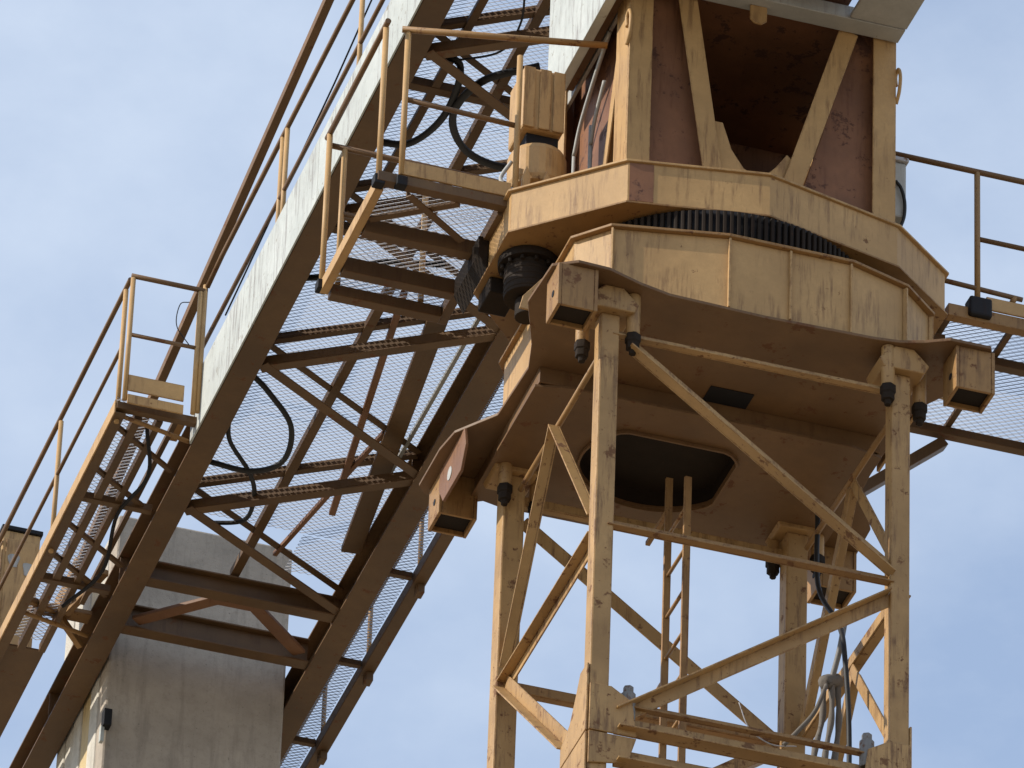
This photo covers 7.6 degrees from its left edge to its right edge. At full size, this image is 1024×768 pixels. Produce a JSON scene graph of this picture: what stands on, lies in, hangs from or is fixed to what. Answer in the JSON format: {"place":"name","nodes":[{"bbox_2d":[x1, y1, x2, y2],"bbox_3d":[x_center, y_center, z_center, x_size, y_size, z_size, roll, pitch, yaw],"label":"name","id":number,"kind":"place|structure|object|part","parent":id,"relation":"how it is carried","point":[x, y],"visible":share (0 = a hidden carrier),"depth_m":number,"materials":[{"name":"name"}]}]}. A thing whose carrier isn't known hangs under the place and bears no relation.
{"place":"outdoors","nodes":[
{"label":"outdoors","id":0,"kind":"place"},
{"bbox_2d":[0,0,1023,767],"label":"sky","id":1,"kind":"structure","parent":0,"point":[131,131],"materials":[{"name":"blue"}]},
{"label":"ground","id":2,"kind":"structure","parent":0,"visible":0},
{"bbox_2d":[483,285,928,767],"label":"lattice mast","id":3,"kind":"object","parent":2,"relation":"on","point":[596,702],"visible":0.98,"depth_m":45.82,"materials":[{"name":"metal"}]},
{"bbox_2d":[641,476,691,762],"bbox_3d":[0.525,11.865,39.648,0.045,27.320,0.777,12,-35,-14],"label":"mast ladder","id":4,"kind":"object","parent":3,"relation":"attached to","point":[665,519],"visible":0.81,"depth_m":46.63,"materials":[{"name":"yellow paint"}]},
{"bbox_2d":[419,223,994,608],"bbox_3d":[1.179,0.134,47.218,2.860,0.862,2.730,12,-35,-14],"label":"slewing support","id":5,"kind":"object","parent":3,"relation":"on","point":[781,304],"visible":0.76,"depth_m":46.77,"materials":[{"name":"yellow paint"}]},
{"bbox_2d":[620,210,850,258],"bbox_3d":[1.209,-0.397,47.414,2.060,0.235,2.060,12,-35,-14],"label":"slewing ring","id":6,"kind":"object","parent":5,"relation":"on","point":[764,228],"visible":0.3,"depth_m":46.63,"materials":[{"name":"metal"}]},
{"bbox_2d":[454,158,948,341],"bbox_3d":[1.298,-0.592,47.578,3.070,0.369,2.036,12,-35,-14],"label":"turntable","id":7,"kind":"object","parent":6,"relation":"on","point":[554,214],"visible":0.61,"depth_m":46.91,"materials":[{"name":"yellow paint"}]},
{"bbox_2d":[320,161,510,324],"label":"service platform","id":8,"kind":"structure","parent":7,"relation":"attached to","point":[366,224],"depth_m":47.46,"materials":[{"name":"paint"}]},
{"bbox_2d":[315,18,607,301],"bbox_3d":[-0.319,-1.347,47.849,1.388,1.240,1.581,12,-35,-14],"label":"platform railing","id":9,"kind":"object","parent":8,"relation":"on","point":[380,156],"visible":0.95,"depth_m":47.67,"materials":[{"name":"beige metal"}]},
{"bbox_2d":[478,245,557,324],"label":"slew drive","id":10,"kind":"structure","parent":7,"relation":"attached to","point":[522,270],"depth_m":47.01,"materials":[{"name":"black metal"}]},
{"bbox_2d":[499,65,566,188],"bbox_3d":[0.120,-1.461,47.659,0.458,1.076,0.400,12,-35,-14],"label":"slew motor","id":11,"kind":"object","parent":7,"relation":"on","point":[541,157],"visible":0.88,"depth_m":47.65,"materials":[{"name":"yellow paint"}]},
{"bbox_2d":[558,0,923,221],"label":"tower head","id":12,"kind":"object","parent":7,"relation":"on","point":[802,92],"visible":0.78,"depth_m":47.76},
{"bbox_2d":[0,0,549,767],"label":"counter jib","id":13,"kind":"object","parent":12,"relation":"attached to","point":[378,546],"visible":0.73,"depth_m":57.90,"materials":[{"name":"paint"}]},
{"bbox_2d":[0,524,42,647],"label":"electrical cabinet","id":14,"kind":"object","parent":13,"relation":"on","point":[24,561],"visible":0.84,"depth_m":60.63,"materials":[{"name":"yellow paint"}]},
{"bbox_3d":[-3.897,1.697,60.452,0.245,1.100,0.009,12,-35,-14],"label":"cabinet door","id":15,"kind":"part","parent":14,"relation":"part of","materials":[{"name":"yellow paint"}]},
{"bbox_2d":[0,277,130,590],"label":"jib railing","id":16,"kind":"object","parent":13,"relation":"on","point":[119,357],"visible":1,"depth_m":58.74,"materials":[{"name":"beige metal"}]},
{"bbox_2d":[56,620,74,767],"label":"ballast slab","id":17,"kind":"structure","parent":13,"relation":"attached to","point":[60,762],"depth_m":60.90,"materials":[{"name":"concrete"}]},
{"bbox_2d":[64,605,82,767],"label":"ballast slab","id":18,"kind":"structure","parent":13,"relation":"attached to","point":[69,740],"depth_m":60.63,"materials":[{"name":"concrete"}]},
{"bbox_2d":[71,593,91,767],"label":"ballast slab","id":19,"kind":"structure","parent":13,"relation":"attached to","point":[76,745],"depth_m":60.35,"materials":[{"name":"concrete"}]},
{"bbox_2d":[79,565,98,767],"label":"ballast slab","id":20,"kind":"structure","parent":13,"relation":"attached to","point":[85,731],"depth_m":60.13,"materials":[{"name":"beige concrete"}]},
{"bbox_2d":[86,540,108,767],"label":"ballast slab","id":21,"kind":"structure","parent":13,"relation":"attached to","point":[92,732],"depth_m":59.84,"materials":[{"name":"concrete"}]},
{"bbox_2d":[122,273,207,414],"bbox_3d":[-2.578,-0.309,57.284,0.599,1.210,0.095,12,-35,-14],"label":"jib railing","id":22,"kind":"object","parent":13,"relation":"attached to","point":[153,387],"visible":1,"depth_m":57.16,"materials":[{"name":"beige metal"}]},
{"bbox_2d":[94,516,291,767],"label":"ballast slab","id":23,"kind":"structure","parent":13,"relation":"attached to","point":[165,705],"depth_m":59.84,"materials":[{"name":"concrete"}]},
{"bbox_2d":[58,0,333,600],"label":"tie bar","id":24,"kind":"object","parent":13,"relation":"attached to","point":[261,151],"visible":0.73,"depth_m":58.12,"materials":[{"name":"brown paint"}]},
{"bbox_2d":[215,425,256,524],"bbox_3d":[-2.060,0.694,57.739,0.337,0.136,1.490,6,-34,-6],"label":"cable","id":25,"kind":"object","parent":13,"relation":"attached to","point":[251,477],"visible":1,"depth_m":57.69,"materials":[{"name":"black rubber"}]},
{"bbox_2d":[210,375,294,473],"bbox_3d":[-1.871,0.345,57.190,0.546,0.194,1.189,12,-35,-14],"label":"cable","id":26,"kind":"object","parent":13,"relation":"hanging from","point":[280,407],"visible":1,"depth_m":57.27,"materials":[{"name":"black rubber"}]},
{"bbox_2d":[204,0,384,347],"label":"jib railing","id":27,"kind":"object","parent":13,"relation":"on","point":[282,145],"visible":1,"depth_m":56.04,"materials":[{"name":"beige metal"}]},
{"bbox_2d":[225,0,371,315],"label":"steel wire","id":28,"kind":"object","parent":27,"relation":"attached to","point":[345,58],"visible":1,"depth_m":55.47,"materials":[{"name":"metal"}]},
{"bbox_2d":[189,0,422,443],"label":"side panel","id":29,"kind":"object","parent":13,"relation":"attached to","point":[273,256],"visible":0.84,"depth_m":55.24,"materials":[{"name":"white paint"}]},
{"bbox_2d":[307,259,444,280],"bbox_3d":[-1.026,-0.837,55.523,1.075,0.130,0.218,-4,-35,10],"label":"cable","id":30,"kind":"object","parent":13,"relation":"attached to","point":[313,277],"visible":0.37,"depth_m":55.48,"materials":[{"name":"black rubber"}]},
{"bbox_2d":[280,375,503,766],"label":"jib railing","id":31,"kind":"object","parent":13,"relation":"on","point":[368,645],"visible":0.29,"depth_m":60.03,"materials":[{"name":"paint"}]},
{"bbox_2d":[383,57,463,147],"bbox_3d":[-0.631,-1.962,53.819,0.399,0.130,1.228,12,-35,-14],"label":"cable","id":32,"kind":"object","parent":13,"relation":"attached to","point":[442,117],"visible":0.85,"depth_m":53.89,"materials":[{"name":"black rubber"}]},
{"bbox_2d":[460,0,524,60],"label":"cable","id":33,"kind":"object","parent":13,"relation":"hanging from","point":[498,52],"visible":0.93,"depth_m":53.23,"materials":[{"name":"black rubber"}]},
{"bbox_2d":[449,62,540,170],"bbox_3d":[-0.028,-1.794,54.029,0.764,0.216,1.366,-6,-35,12],"label":"cable","id":34,"kind":"object","parent":13,"relation":"attached to","point":[465,94],"visible":0.72,"depth_m":53.78,"materials":[{"name":"black rubber"}]},
{"bbox_2d":[548,0,622,90],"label":"machine housing","id":35,"kind":"object","parent":12,"relation":"attached to","point":[590,20],"visible":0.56,"depth_m":48.23,"materials":[{"name":"white paint"}]},
{"bbox_2d":[571,30,611,172],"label":"hydraulic hoses","id":36,"kind":"object","parent":12,"relation":"attached to","point":[585,107],"visible":0.56,"depth_m":48.02,"materials":[{"name":"grey paint"}]},
{"bbox_2d":[895,156,908,225],"bbox_3d":[2.373,-1.097,47.664,0.115,0.626,0.256,12,-35,-14],"label":"junction box","id":37,"kind":"object","parent":7,"relation":"on","point":[900,195],"visible":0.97,"depth_m":47.61,"materials":[{"name":"grey paint"}]},
{"bbox_2d":[863,297,1023,494],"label":"service platform","id":38,"kind":"structure","parent":7,"relation":"attached to","point":[1009,326],"depth_m":48.74,"materials":[{"name":"yellow paint"}]},
{"bbox_2d":[896,151,1023,319],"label":"platform railing","id":39,"kind":"object","parent":38,"relation":"on","point":[977,305],"visible":0.92,"depth_m":48.34,"materials":[{"name":"beige metal"}]},
{"bbox_2d":[738,702,796,746],"bbox_3d":[1.539,2.062,46.280,0.374,0.258,0.008,12,-35,-14],"label":"wire","id":40,"kind":"object","parent":3,"relation":"attached to","point":[758,736],"visible":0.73,"depth_m":46.24,"materials":[{"name":"metal"}]},
{"bbox_2d":[782,626,846,759],"bbox_3d":[1.801,2.271,45.691,0.393,2.054,0.203,12,-35,-14],"label":"cable bundle","id":41,"kind":"object","parent":3,"relation":"attached to","point":[832,682],"visible":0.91,"depth_m":45.98,"materials":[{"name":"grey rubber"},{"name":"steel"}]},
{"bbox_2d":[814,514,851,762],"bbox_3d":[1.910,2.079,46.203,0.066,3.754,1.012,8,-35,-8],"label":"cable","id":42,"kind":"object","parent":3,"relation":"hanging from","point":[828,608],"visible":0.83,"depth_m":45.96,"materials":[{"name":"black rubber"}]}
]}

